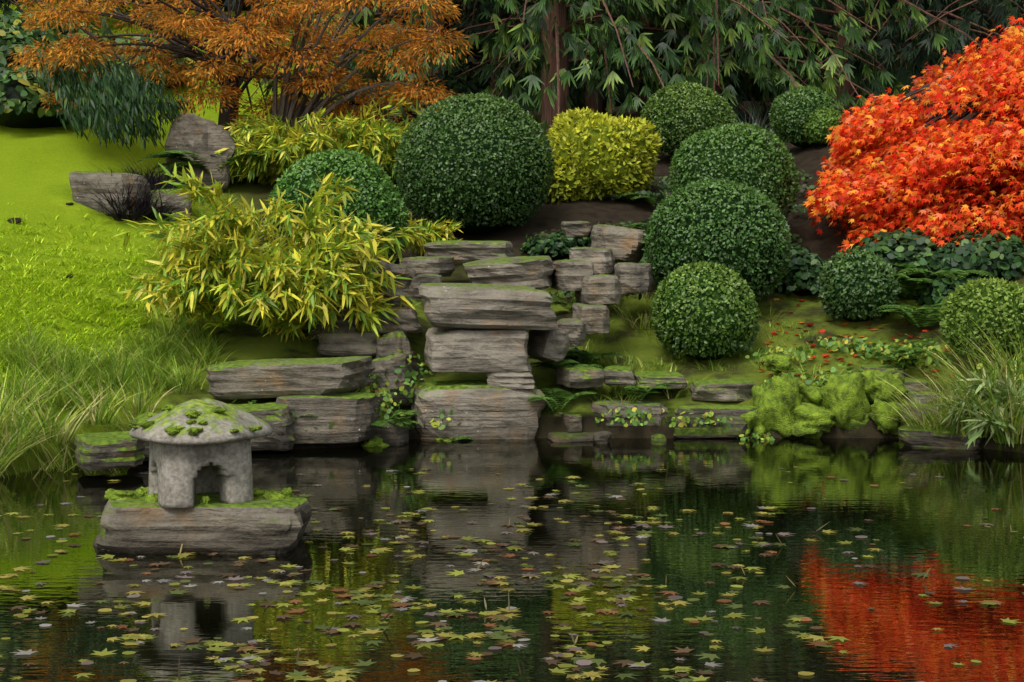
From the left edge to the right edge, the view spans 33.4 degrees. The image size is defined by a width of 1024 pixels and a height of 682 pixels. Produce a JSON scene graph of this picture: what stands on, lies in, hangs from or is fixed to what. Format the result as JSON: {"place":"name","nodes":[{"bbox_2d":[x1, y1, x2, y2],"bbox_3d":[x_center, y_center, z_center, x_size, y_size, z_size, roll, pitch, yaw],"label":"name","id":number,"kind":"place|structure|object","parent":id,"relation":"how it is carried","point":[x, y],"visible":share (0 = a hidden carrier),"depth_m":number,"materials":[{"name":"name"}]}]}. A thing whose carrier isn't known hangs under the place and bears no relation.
{"place":"outdoors","nodes":[
{"label":"outdoors","id":0,"kind":"place"},
{"bbox_2d":[0,438,1023,681],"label":"pond water","id":1,"kind":"structure","parent":0,"point":[893,635],"depth_m":8.38,"materials":[{"name":"black liquid"}]},
{"bbox_2d":[93,491,312,553],"bbox_3d":[-1.642,0.971,9.052,1.137,0.300,0.692,0,4,0],"label":"stone slab","id":2,"kind":"object","parent":1,"relation":"in","point":[257,525],"visible":0.74,"depth_m":8.74,"materials":[{"name":"grey stone"}]},
{"bbox_2d":[104,404,292,504],"bbox_3d":[-1.664,0.598,8.968,0.996,0.531,0.700,0,4,0],"label":"moss","id":3,"kind":"object","parent":2,"relation":"on","point":[111,494],"visible":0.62,"depth_m":8.91,"materials":[{"name":"green plant"}]},
{"bbox_2d":[129,398,273,507],"bbox_3d":[-1.614,0.567,8.981,0.741,0.535,0.709,-2,4,-24],"label":"stone lantern","id":4,"kind":"object","parent":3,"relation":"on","point":[214,455],"visible":0.99,"depth_m":8.78,"materials":[{"name":"stone"}]},
{"bbox_2d":[0,466,1023,681],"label":"floating leaves","id":5,"kind":"object","parent":1,"relation":"on","point":[585,660],"visible":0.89,"depth_m":7.55,"materials":[{"name":"green plant"}]},
{"bbox_2d":[0,0,1023,475],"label":"ground","id":6,"kind":"structure","parent":0,"point":[38,166],"depth_m":15.27,"materials":[{"name":"green plant"}]},
{"bbox_2d":[7,133,98,277],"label":"mole hills","id":7,"kind":"structure","parent":6,"relation":"on","point":[17,220],"depth_m":15.98,"materials":[{"name":"green plant"}]},
{"bbox_2d":[5,0,473,140],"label":"brown maple leaves","id":8,"kind":"object","parent":6,"relation":"on","point":[251,40],"visible":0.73,"depth_m":19.25,"materials":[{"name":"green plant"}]},
{"bbox_2d":[48,0,435,175],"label":"tree branches","id":9,"kind":"object","parent":6,"relation":"on","point":[286,108],"visible":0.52,"depth_m":19.77,"materials":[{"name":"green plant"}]},
{"bbox_2d":[0,11,1023,441],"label":"ground plants","id":10,"kind":"object","parent":6,"relation":"on","point":[20,99],"visible":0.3,"depth_m":15.88,"materials":[{"name":"green plant"}]},
{"bbox_2d":[0,0,1023,154],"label":"background foliage","id":11,"kind":"object","parent":6,"relation":"on","point":[685,20],"visible":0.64,"depth_m":26.17,"materials":[{"name":"green plant"}]},
{"bbox_2d":[0,94,1023,479],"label":"grass tufts","id":12,"kind":"object","parent":6,"relation":"on","point":[24,358],"visible":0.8,"depth_m":13.16,"materials":[{"name":"green plant"}]},
{"bbox_2d":[0,0,1023,110],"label":"woodland treeline","id":13,"kind":"object","parent":6,"relation":"on","point":[819,17],"visible":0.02,"depth_m":43.28,"materials":[{"name":"plant"}]},
{"bbox_2d":[9,0,1023,132],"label":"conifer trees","id":14,"kind":"object","parent":6,"relation":"on","point":[549,113],"visible":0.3,"depth_m":27.57,"materials":[{"name":"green plant"}]},
{"bbox_2d":[69,113,982,470],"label":"garden rocks","id":15,"kind":"object","parent":6,"relation":"on","point":[491,311],"visible":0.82,"depth_m":13.39,"materials":[{"name":"stone"}]},
{"bbox_2d":[360,354,914,446],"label":"moss cushions","id":16,"kind":"object","parent":15,"relation":"on","point":[786,404],"visible":0.74,"depth_m":13.40,"materials":[{"name":"green plant"}]},
{"bbox_2d":[137,140,993,440],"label":"ferns","id":17,"kind":"object","parent":6,"relation":"on","point":[921,312],"visible":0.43,"depth_m":14.51,"materials":[{"name":"green plant"}]},
{"bbox_2d":[111,90,1023,448],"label":"bamboo shrubs","id":18,"kind":"object","parent":6,"relation":"on","point":[241,270],"visible":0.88,"depth_m":13.71,"materials":[{"name":"green plant"}]},
{"bbox_2d":[264,81,901,357],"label":"boxwood balls","id":19,"kind":"object","parent":6,"relation":"on","point":[404,205],"visible":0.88,"depth_m":16.02,"materials":[{"name":"green plant"}]},
{"bbox_2d":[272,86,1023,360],"bbox_3d":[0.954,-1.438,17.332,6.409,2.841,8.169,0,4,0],"label":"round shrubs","id":20,"kind":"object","parent":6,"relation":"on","point":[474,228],"visible":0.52,"depth_m":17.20,"materials":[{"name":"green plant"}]},
{"bbox_2d":[539,107,1023,361],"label":"golden shrub","id":21,"kind":"object","parent":6,"relation":"on","point":[562,118],"visible":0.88,"depth_m":18.73,"materials":[{"name":"yellow plant"}]},
{"bbox_2d":[803,14,1023,257],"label":"red maple leaves","id":22,"kind":"object","parent":6,"relation":"on","point":[905,183],"visible":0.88,"depth_m":16.65,"materials":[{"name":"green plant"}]},
{"bbox_2d":[860,59,1020,229],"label":"maple branches","id":23,"kind":"object","parent":6,"relation":"on","point":[950,111],"visible":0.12,"depth_m":17.52,"materials":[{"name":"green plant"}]}
]}

